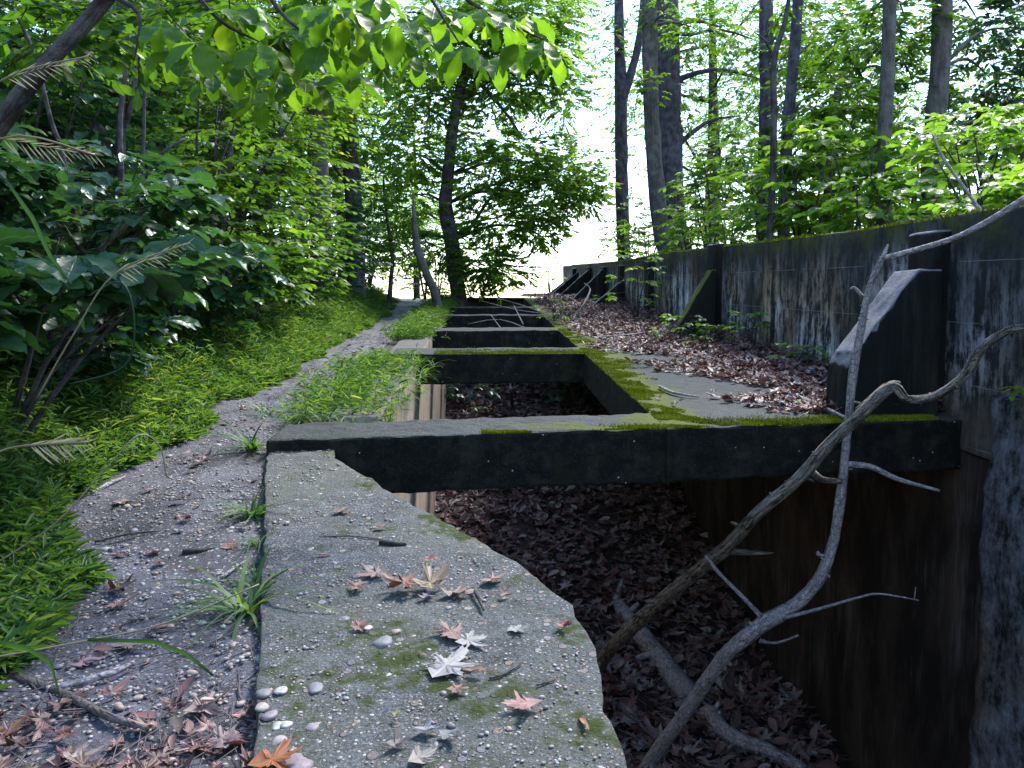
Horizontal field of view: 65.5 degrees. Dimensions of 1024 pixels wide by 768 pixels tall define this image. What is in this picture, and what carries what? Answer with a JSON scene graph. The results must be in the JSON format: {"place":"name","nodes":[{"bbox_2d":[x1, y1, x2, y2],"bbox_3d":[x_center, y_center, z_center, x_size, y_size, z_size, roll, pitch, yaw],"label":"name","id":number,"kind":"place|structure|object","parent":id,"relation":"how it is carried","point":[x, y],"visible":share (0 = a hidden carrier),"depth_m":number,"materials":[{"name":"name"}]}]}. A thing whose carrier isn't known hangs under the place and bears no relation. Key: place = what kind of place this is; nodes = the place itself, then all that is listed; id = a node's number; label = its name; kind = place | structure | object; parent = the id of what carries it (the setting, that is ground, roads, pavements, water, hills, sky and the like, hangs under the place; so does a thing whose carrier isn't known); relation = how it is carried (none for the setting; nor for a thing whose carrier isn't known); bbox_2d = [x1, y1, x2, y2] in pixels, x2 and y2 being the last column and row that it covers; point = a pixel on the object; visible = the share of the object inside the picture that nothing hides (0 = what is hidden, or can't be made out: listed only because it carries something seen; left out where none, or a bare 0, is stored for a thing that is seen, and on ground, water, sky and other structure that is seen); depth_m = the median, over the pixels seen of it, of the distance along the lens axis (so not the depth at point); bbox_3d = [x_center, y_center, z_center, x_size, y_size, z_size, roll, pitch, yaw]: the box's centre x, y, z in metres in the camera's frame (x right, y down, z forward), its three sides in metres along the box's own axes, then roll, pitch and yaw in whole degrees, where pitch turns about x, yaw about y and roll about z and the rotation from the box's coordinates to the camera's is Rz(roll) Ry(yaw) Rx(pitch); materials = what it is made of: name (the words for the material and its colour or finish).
{"place":"outdoors","nodes":[
{"label":"outdoors","id":0,"kind":"place"},
{"bbox_2d":[0,298,426,767],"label":"path","id":1,"kind":"structure","parent":0,"point":[101,730],"depth_m":2.82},
{"bbox_2d":[3,178,71,284],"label":"arching grass","id":2,"kind":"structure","parent":1,"relation":"on","point":[36,225],"depth_m":1.45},
{"bbox_2d":[4,671,149,731],"bbox_3d":[-1.098,0.782,1.981,0.562,0.038,0.034,2,5,27],"label":"stick","id":3,"kind":"object","parent":1,"relation":"on","point":[88,706],"visible":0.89,"depth_m":1.95,"materials":[{"name":"wood"}]},
{"bbox_2d":[46,660,135,691],"bbox_3d":[-1.097,0.769,2.084,0.216,0.026,0.038,-4,6,-41],"label":"stick","id":4,"kind":"object","parent":1,"relation":"on","point":[96,677],"visible":0.91,"depth_m":2.07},
{"bbox_2d":[36,238,194,397],"bbox_3d":[-1.073,-0.179,2.160,0.436,0.436,0.027,0,4,-2],"label":"grass stalk","id":5,"kind":"object","parent":1,"relation":"on","point":[132,266],"depth_m":2.15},
{"bbox_2d":[87,638,212,674],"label":"arching grass","id":6,"kind":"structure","parent":1,"relation":"on","point":[174,649],"depth_m":1.51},
{"bbox_2d":[0,396,305,767],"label":"path pebbles","id":7,"kind":"object","parent":1,"relation":"on","point":[190,672],"visible":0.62,"depth_m":2.45,"materials":[{"name":"gravel"}]},
{"bbox_2d":[0,331,384,767],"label":"twig litter","id":8,"kind":"object","parent":1,"relation":"on","point":[155,693],"visible":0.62,"depth_m":2.12,"materials":[{"name":"wood"}]},
{"bbox_2d":[0,331,387,767],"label":"leaf litter","id":9,"kind":"object","parent":1,"relation":"on","point":[39,717],"visible":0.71,"depth_m":1.85,"materials":[{"name":"plant"}]},
{"bbox_2d":[0,432,97,463],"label":"grass stalk","id":10,"kind":"object","parent":9,"relation":"on","point":[71,441],"depth_m":1.48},
{"bbox_2d":[193,415,276,463],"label":"grass tuft","id":11,"kind":"object","parent":1,"relation":"on","point":[251,445],"visible":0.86,"depth_m":4.57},
{"bbox_2d":[147,542,340,659],"bbox_3d":[-0.824,0.726,2.487,0.590,0.332,0.703,-2,5,-29],"label":"grass tuft","id":12,"kind":"object","parent":1,"relation":"on","point":[238,604],"visible":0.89,"depth_m":2.49,"materials":[{"name":"plant"}]},
{"bbox_2d":[199,484,296,528],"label":"grass tuft","id":13,"kind":"object","parent":1,"relation":"on","point":[257,512],"visible":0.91,"depth_m":3.41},
{"bbox_2d":[0,115,522,679],"bbox_3d":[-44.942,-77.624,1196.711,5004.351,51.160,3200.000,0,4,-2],"label":"ground","id":14,"kind":"structure","parent":0,"point":[392,343],"depth_m":10.07,"materials":[{"name":"soil"}]},
{"bbox_2d":[0,225,69,353],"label":"shrub","id":15,"kind":"object","parent":14,"relation":"on","point":[17,337],"visible":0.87,"depth_m":3.05,"materials":[{"name":"green plant"}]},
{"bbox_2d":[0,93,73,228],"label":"shrub","id":16,"kind":"object","parent":14,"relation":"on","point":[23,177],"visible":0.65,"depth_m":4.51,"materials":[{"name":"green plant"}]},
{"bbox_2d":[12,8,94,324],"bbox_3d":[-3.400,-1.345,5.989,0.568,2.858,0.044,0,4,-2],"label":"bare stem","id":17,"kind":"object","parent":14,"relation":"on","point":[52,124],"visible":0.39,"depth_m":5.93,"materials":[{"name":"brown plant"}]},
{"bbox_2d":[0,34,180,246],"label":"shrub","id":18,"kind":"object","parent":14,"relation":"on","point":[98,104],"visible":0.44,"depth_m":7.48,"materials":[{"name":"green plant"}]},
{"bbox_2d":[1,0,191,239],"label":"broadleaf tree","id":19,"kind":"object","parent":14,"relation":"on","point":[89,76],"visible":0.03,"depth_m":11.21,"materials":[{"name":"green plant"}]},
{"bbox_2d":[0,271,201,390],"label":"shrub","id":20,"kind":"object","parent":14,"relation":"on","point":[114,360],"visible":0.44,"depth_m":5.00,"materials":[{"name":"green plant"}]},
{"bbox_2d":[6,139,205,335],"bbox_3d":[-3.474,-0.962,6.212,2.035,1.645,2.049,0,4,-2],"label":"shrub","id":21,"kind":"object","parent":14,"relation":"on","point":[105,180],"visible":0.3,"depth_m":6.01,"materials":[{"name":"green plant"}]},
{"bbox_2d":[0,28,219,218],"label":"shrub","id":22,"kind":"object","parent":14,"relation":"on","point":[165,139],"visible":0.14,"depth_m":9.24,"materials":[{"name":"green plant"}]},
{"bbox_2d":[0,160,233,388],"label":"shrub","id":23,"kind":"object","parent":14,"relation":"on","point":[163,216],"visible":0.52,"depth_m":4.88,"materials":[{"name":"green plant"}]},
{"bbox_2d":[113,14,127,350],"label":"bare stem","id":24,"kind":"object","parent":14,"relation":"on","point":[120,127],"visible":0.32,"depth_m":6.31,"materials":[{"name":"brown plant"}]},
{"bbox_2d":[0,234,248,441],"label":"shrub","id":25,"kind":"object","parent":14,"relation":"on","point":[173,279],"visible":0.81,"depth_m":3.70,"materials":[{"name":"green plant"}]},
{"bbox_2d":[0,0,258,332],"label":"broadleaf tree","id":26,"kind":"object","parent":14,"relation":"on","point":[128,112],"visible":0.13,"depth_m":7.25,"materials":[{"name":"green plant"}]},
{"bbox_2d":[37,43,227,234],"bbox_3d":[-5.472,-3.546,11.746,2.790,3.218,3.023,0,4,-2],"label":"shrub","id":27,"kind":"object","parent":14,"relation":"on","point":[161,95],"visible":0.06,"depth_m":11.47,"materials":[{"name":"green plant"}]},
{"bbox_2d":[69,154,300,333],"bbox_3d":[-3.477,-1.469,8.560,2.361,1.924,2.000,0,4,-2],"label":"shrub","id":28,"kind":"object","parent":14,"relation":"on","point":[238,177],"visible":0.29,"depth_m":8.61,"materials":[{"name":"green plant"}]},
{"bbox_2d":[109,240,287,340],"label":"shrub","id":29,"kind":"object","parent":14,"relation":"on","point":[216,295],"visible":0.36,"depth_m":7.16,"materials":[{"name":"green plant"}]},
{"bbox_2d":[123,0,276,170],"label":"broadleaf tree","id":30,"kind":"object","parent":14,"relation":"on","point":[176,19],"visible":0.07,"depth_m":13.12,"materials":[{"name":"green plant"}]},
{"bbox_2d":[0,281,401,691],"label":"grass","id":31,"kind":"structure","parent":14,"relation":"on","point":[46,574],"depth_m":4.53,"materials":[{"name":"plant"}]},
{"bbox_2d":[0,134,103,165],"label":"grass stalk","id":32,"kind":"object","parent":31,"relation":"on","point":[24,140],"depth_m":1.63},
{"bbox_2d":[78,51,383,316],"bbox_3d":[-3.083,-2.127,8.967,3.331,3.285,3.092,0,4,-2],"label":"understory tree","id":33,"kind":"object","parent":14,"relation":"on","point":[213,217],"visible":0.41,"depth_m":9.04,"materials":[{"name":"green plant"}]},
{"bbox_2d":[164,113,302,293],"bbox_3d":[-3.863,-2.358,11.264,1.696,2.920,1.995,2,5,22],"label":"sapling","id":34,"kind":"object","parent":14,"relation":"on","point":[259,203],"visible":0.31,"depth_m":10.89,"materials":[{"name":"green plant"}]},
{"bbox_2d":[176,127,311,296],"bbox_3d":[-3.837,-2.294,11.228,2.149,2.368,2.297,-2,5,-19],"label":"shrub","id":35,"kind":"object","parent":14,"relation":"on","point":[289,190],"visible":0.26,"depth_m":11.22,"materials":[{"name":"green plant"}]},
{"bbox_2d":[179,237,329,325],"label":"shrub","id":36,"kind":"object","parent":14,"relation":"on","point":[291,258],"visible":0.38,"depth_m":8.87,"materials":[{"name":"green plant"}]},
{"bbox_2d":[172,81,339,279],"bbox_3d":[-3.882,-2.814,11.914,2.433,3.720,3.019,-4,6,-44],"label":"broadleaf tree","id":37,"kind":"object","parent":14,"relation":"on","point":[280,127],"visible":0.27,"depth_m":11.63,"materials":[{"name":"green plant"}]},
{"bbox_2d":[206,228,332,317],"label":"shrub","id":38,"kind":"object","parent":14,"relation":"on","point":[313,262],"visible":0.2,"depth_m":10.01,"materials":[{"name":"green plant"}]},
{"bbox_2d":[176,57,385,302],"bbox_3d":[-3.693,-3.124,12.344,2.977,3.873,3.178,3,5,38],"label":"understory tree","id":39,"kind":"object","parent":14,"relation":"on","point":[315,118],"visible":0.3,"depth_m":12.56,"materials":[{"name":"green plant"}]},
{"bbox_2d":[0,0,585,143],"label":"leaning tree","id":40,"kind":"object","parent":14,"relation":"on","point":[233,48],"visible":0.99,"depth_m":3.68,"materials":[{"name":"green plant"}]},
{"bbox_2d":[206,0,390,295],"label":"broadleaf tree","id":41,"kind":"object","parent":14,"relation":"on","point":[324,169],"visible":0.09,"depth_m":14.49,"materials":[{"name":"green plant"}]},
{"bbox_2d":[263,201,351,303],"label":"shrub","id":42,"kind":"object","parent":14,"relation":"on","point":[325,224],"visible":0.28,"depth_m":12.80,"materials":[{"name":"green plant"}]},
{"bbox_2d":[262,222,370,308],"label":"shrub","id":43,"kind":"object","parent":14,"relation":"on","point":[329,288],"visible":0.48,"depth_m":11.37,"materials":[{"name":"green plant"}]},
{"bbox_2d":[291,189,376,268],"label":"shrub","id":44,"kind":"object","parent":14,"relation":"on","point":[357,204],"visible":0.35,"depth_m":15.68,"materials":[{"name":"green plant"}]},
{"bbox_2d":[291,220,391,299],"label":"shrub","id":45,"kind":"object","parent":14,"relation":"on","point":[357,235],"visible":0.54,"depth_m":14.34,"materials":[{"name":"green plant"}]},
{"bbox_2d":[267,0,424,295],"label":"broadleaf tree","id":46,"kind":"object","parent":14,"relation":"on","point":[350,147],"visible":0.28,"depth_m":16.51,"materials":[{"name":"green plant"}]},
{"bbox_2d":[236,293,461,426],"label":"grass","id":47,"kind":"structure","parent":14,"relation":"on","point":[417,322],"depth_m":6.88,"materials":[{"name":"plant"}]},
{"bbox_2d":[332,224,402,280],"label":"shrub","id":48,"kind":"object","parent":14,"relation":"on","point":[381,249],"visible":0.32,"depth_m":17.23,"materials":[{"name":"green plant"}]},
{"bbox_2d":[307,63,439,291],"bbox_3d":[-5.359,-7.390,29.420,5.846,8.149,6.224,1,5,17],"label":"woodland tree","id":49,"kind":"object","parent":14,"relation":"on","point":[370,219],"visible":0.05,"depth_m":29.40,"materials":[{"name":"green plant"}]},
{"bbox_2d":[324,313,447,514],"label":"pit wall","id":50,"kind":"structure","parent":14,"relation":"on","point":[432,405],"depth_m":8.57,"materials":[{"name":"concrete"}]},
{"bbox_2d":[345,149,428,304],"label":"sapling","id":51,"kind":"object","parent":14,"relation":"on","point":[404,238],"visible":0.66,"depth_m":17.71,"materials":[{"name":"green plant"}]},
{"bbox_2d":[342,128,480,298],"bbox_3d":[-4.312,-7.126,35.439,6.231,8.711,7.526,1,5,19],"label":"woodland tree","id":52,"kind":"object","parent":14,"relation":"on","point":[416,292],"visible":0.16,"depth_m":35.55,"materials":[{"name":"green plant"}]},
{"bbox_2d":[412,192,455,403],"bbox_3d":[-1.487,-1.537,15.386,0.862,4.271,0.215,0,4,-2],"label":"broken snag","id":53,"kind":"object","parent":14,"relation":"on","point":[428,278],"visible":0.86,"depth_m":15.26,"materials":[{"name":"grey plant"}]},
{"bbox_2d":[399,228,475,300],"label":"shrub","id":54,"kind":"object","parent":14,"relation":"on","point":[426,233],"visible":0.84,"depth_m":18.94,"materials":[{"name":"green plant"}]},
{"bbox_2d":[254,450,627,767],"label":"wall","id":55,"kind":"structure","parent":14,"relation":"on","point":[497,618],"depth_m":2.21,"materials":[{"name":"concrete"}]},
{"bbox_2d":[248,734,303,767],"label":"fallen leaf","id":56,"kind":"object","parent":55,"relation":"on","point":[278,757],"visible":1,"depth_m":1.68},
{"bbox_2d":[412,560,450,587],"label":"fallen leaf","id":57,"kind":"object","parent":55,"relation":"on","point":[430,579],"visible":0.98,"depth_m":2.59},
{"bbox_2d":[265,449,619,767],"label":"wall pebbles","id":58,"kind":"object","parent":55,"relation":"on","point":[437,744],"depth_m":2.16,"materials":[{"name":"stone"}]},
{"bbox_2d":[421,644,479,677],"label":"fallen leaf","id":59,"kind":"object","parent":55,"relation":"on","point":[450,664],"visible":1,"depth_m":2.07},
{"bbox_2d":[357,0,622,306],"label":"broadleaf tree","id":60,"kind":"object","parent":14,"relation":"on","point":[528,215],"visible":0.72,"depth_m":19.39,"materials":[{"name":"green plant"}]},
{"bbox_2d":[267,297,962,493],"bbox_3d":[0.295,-1.214,16.685,4.269,1.856,24.602,0,4,-2],"label":"concrete frame","id":61,"kind":"object","parent":14,"relation":"on","point":[441,454],"visible":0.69,"depth_m":4.88,"materials":[{"name":"concrete"}]},
{"bbox_2d":[605,254,666,317],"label":"seedling","id":62,"kind":"object","parent":61,"relation":"on","point":[652,282],"visible":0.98,"depth_m":12.90,"materials":[{"name":"green plant"}]},
{"bbox_2d":[649,313,705,338],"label":"seedling","id":63,"kind":"object","parent":61,"relation":"on","point":[668,318],"visible":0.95,"depth_m":9.65,"materials":[{"name":"green plant"}]},
{"bbox_2d":[434,318,940,433],"bbox_3d":[0.558,-0.417,9.048,2.946,0.741,8.725,-1,4,-10],"label":"moss","id":64,"kind":"object","parent":61,"relation":"on","point":[668,413],"visible":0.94,"depth_m":5.17,"materials":[{"name":"plant"}]},
{"bbox_2d":[517,292,946,414],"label":"leaf litter","id":65,"kind":"object","parent":61,"relation":"on","point":[766,370],"visible":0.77,"depth_m":8.01,"materials":[{"name":"plant"}]},
{"bbox_2d":[587,0,650,260],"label":"forked tree","id":66,"kind":"object","parent":14,"relation":"on","point":[623,83],"visible":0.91,"depth_m":20.50,"materials":[{"name":"green plant"}]},
{"bbox_2d":[617,215,677,257],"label":"shrub","id":67,"kind":"object","parent":14,"relation":"on","point":[633,242],"visible":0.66,"depth_m":18.50,"materials":[{"name":"green plant"}]},
{"bbox_2d":[637,207,730,254],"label":"shrub","id":68,"kind":"object","parent":14,"relation":"on","point":[671,248],"visible":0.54,"depth_m":15.75,"materials":[{"name":"green plant"}]},
{"bbox_2d":[631,0,742,252],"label":"tall tree","id":69,"kind":"object","parent":14,"relation":"on","point":[650,27],"visible":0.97,"depth_m":17.09,"materials":[{"name":"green plant"}]},
{"bbox_2d":[567,0,842,247],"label":"woodland tree","id":70,"kind":"object","parent":14,"relation":"on","point":[713,80],"visible":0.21,"depth_m":25.57,"materials":[{"name":"green plant"}]},
{"bbox_2d":[658,142,757,247],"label":"shrub","id":71,"kind":"object","parent":14,"relation":"on","point":[716,161],"visible":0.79,"depth_m":14.63,"materials":[{"name":"green plant"}]},
{"bbox_2d":[642,70,776,242],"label":"woodland tree","id":72,"kind":"object","parent":14,"relation":"on","point":[705,133],"visible":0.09,"depth_m":32.93,"materials":[{"name":"green plant"}]},
{"bbox_2d":[675,209,777,247],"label":"shrub","id":73,"kind":"object","parent":14,"relation":"on","point":[707,236],"visible":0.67,"depth_m":13.24,"materials":[{"name":"green plant"}]},
{"bbox_2d":[657,0,813,247],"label":"tall tree","id":74,"kind":"object","parent":14,"relation":"on","point":[673,140],"visible":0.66,"depth_m":18.53,"materials":[{"name":"green plant"}]},
{"bbox_2d":[703,113,829,241],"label":"shrub","id":75,"kind":"object","parent":14,"relation":"on","point":[729,178],"visible":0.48,"depth_m":12.29,"materials":[{"name":"green plant"}]},
{"bbox_2d":[679,0,860,235],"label":"tall tree","id":76,"kind":"object","parent":14,"relation":"on","point":[764,55],"visible":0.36,"depth_m":14.80,"materials":[{"name":"green plant"}]},
{"bbox_2d":[719,158,838,238],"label":"shrub","id":77,"kind":"object","parent":14,"relation":"on","point":[741,209],"visible":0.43,"depth_m":10.56,"materials":[{"name":"green plant"}]},
{"bbox_2d":[742,0,823,239],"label":"sapling","id":78,"kind":"object","parent":14,"relation":"on","point":[786,14],"visible":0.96,"depth_m":9.50,"materials":[{"name":"brown plant"}]},
{"bbox_2d":[550,205,1023,767],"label":"retaining wall","id":79,"kind":"structure","parent":14,"relation":"on","point":[932,677],"depth_m":5.68,"materials":[{"name":"concrete"}]},
{"bbox_2d":[571,204,1023,265],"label":"moss","id":80,"kind":"object","parent":79,"relation":"on","point":[991,208],"visible":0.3,"depth_m":6.29,"materials":[{"name":"plant"}]},
{"bbox_2d":[739,115,856,236],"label":"shrub","id":81,"kind":"object","parent":14,"relation":"on","point":[788,164],"visible":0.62,"depth_m":9.94,"materials":[{"name":"green plant"}]},
{"bbox_2d":[744,135,876,236],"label":"shrub","id":82,"kind":"object","parent":14,"relation":"on","point":[856,143],"visible":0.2,"depth_m":11.62,"materials":[{"name":"green plant"}]},
{"bbox_2d":[757,0,896,236],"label":"tall tree","id":83,"kind":"object","parent":14,"relation":"on","point":[795,69],"visible":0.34,"depth_m":11.94,"materials":[{"name":"green plant"}]},
{"bbox_2d":[767,78,910,222],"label":"shrub","id":84,"kind":"object","parent":14,"relation":"on","point":[853,110],"visible":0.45,"depth_m":10.22,"materials":[{"name":"green plant"}]},
{"bbox_2d":[762,125,917,235],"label":"shrub","id":85,"kind":"object","parent":14,"relation":"on","point":[853,167],"visible":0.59,"depth_m":9.01,"materials":[{"name":"green plant"}]},
{"bbox_2d":[777,8,930,233],"bbox_3d":[6.466,-4.308,14.729,2.611,4.779,3.291,4,6,41],"label":"broadleaf tree","id":86,"kind":"object","parent":14,"relation":"on","point":[840,94],"visible":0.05,"depth_m":14.21,"materials":[{"name":"green plant"}]},
{"bbox_2d":[792,171,952,232],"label":"shrub","id":87,"kind":"object","parent":14,"relation":"on","point":[838,225],"visible":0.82,"depth_m":8.05,"materials":[{"name":"green plant"}]},
{"bbox_2d":[783,0,977,224],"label":"tall tree","id":88,"kind":"object","parent":14,"relation":"on","point":[889,21],"visible":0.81,"depth_m":10.31,"materials":[{"name":"green plant"}]},
{"bbox_2d":[795,27,978,228],"bbox_3d":[10.884,-6.586,24.366,6.170,8.079,5.796,0,4,2],"label":"woodland tree","id":89,"kind":"object","parent":14,"relation":"on","point":[908,99],"visible":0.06,"depth_m":23.93,"materials":[{"name":"green plant"}]},
{"bbox_2d":[837,119,988,221],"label":"shrub","id":90,"kind":"object","parent":14,"relation":"on","point":[895,128],"visible":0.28,"depth_m":9.76,"materials":[{"name":"green plant"}]},
{"bbox_2d":[884,111,1023,213],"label":"shrub","id":91,"kind":"object","parent":14,"relation":"on","point":[1003,129],"visible":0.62,"depth_m":7.20,"materials":[{"name":"green plant"}]},
{"bbox_2d":[886,162,1023,222],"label":"shrub","id":92,"kind":"object","parent":14,"relation":"on","point":[957,204],"visible":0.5,"depth_m":6.34,"materials":[{"name":"green plant"}]},
{"bbox_2d":[891,92,1023,211],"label":"shrub","id":93,"kind":"object","parent":14,"relation":"on","point":[1004,112],"visible":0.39,"depth_m":8.05,"materials":[{"name":"green plant"}]},
{"bbox_2d":[900,124,1021,212],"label":"shrub","id":94,"kind":"object","parent":14,"relation":"on","point":[974,159],"visible":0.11,"depth_m":10.12,"materials":[{"name":"green plant"}]},
{"bbox_2d":[906,0,1023,214],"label":"tall tree","id":95,"kind":"object","parent":14,"relation":"on","point":[942,45],"visible":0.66,"depth_m":10.50,"materials":[{"name":"green plant"}]},
{"bbox_2d":[980,171,1023,205],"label":"shrub","id":96,"kind":"object","parent":14,"relation":"on","point":[1017,188],"visible":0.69,"depth_m":5.55,"materials":[{"name":"green plant"}]},
{"bbox_2d":[5,0,1023,298],"label":"sky","id":97,"kind":"structure","parent":0,"point":[582,249],"materials":[{"name":"white"}]},
{"bbox_2d":[434,383,851,767],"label":"pit floor","id":98,"kind":"structure","parent":0,"point":[523,526],"depth_m":10.29,"materials":[{"name":"soil"}]},
{"bbox_2d":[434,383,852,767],"bbox_3d":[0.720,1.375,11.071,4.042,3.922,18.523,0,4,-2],"label":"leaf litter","id":99,"kind":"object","parent":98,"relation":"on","point":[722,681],"visible":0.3,"depth_m":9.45,"materials":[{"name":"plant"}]},
{"bbox_2d":[611,578,694,701],"bbox_3d":[1.454,2.724,8.638,0.426,0.511,2.373,-1,4,-8],"label":"fallen log","id":100,"kind":"object","parent":98,"relation":"on","point":[679,681],"visible":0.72,"depth_m":8.21,"materials":[{"name":"wood"}]},
{"bbox_2d":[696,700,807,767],"bbox_3d":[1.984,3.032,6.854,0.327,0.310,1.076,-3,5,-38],"label":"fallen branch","id":101,"kind":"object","parent":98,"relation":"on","point":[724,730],"visible":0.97,"depth_m":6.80,"materials":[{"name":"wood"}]},
{"bbox_2d":[598,323,1023,671],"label":"fallen branch","id":102,"kind":"object","parent":98,"relation":"on","point":[635,623],"visible":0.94,"depth_m":4.74,"materials":[{"name":"wood"}]},
{"bbox_2d":[638,195,1023,767],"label":"fallen branch","id":103,"kind":"object","parent":98,"relation":"on","point":[761,624],"visible":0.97,"depth_m":4.94,"materials":[{"name":"wood"}]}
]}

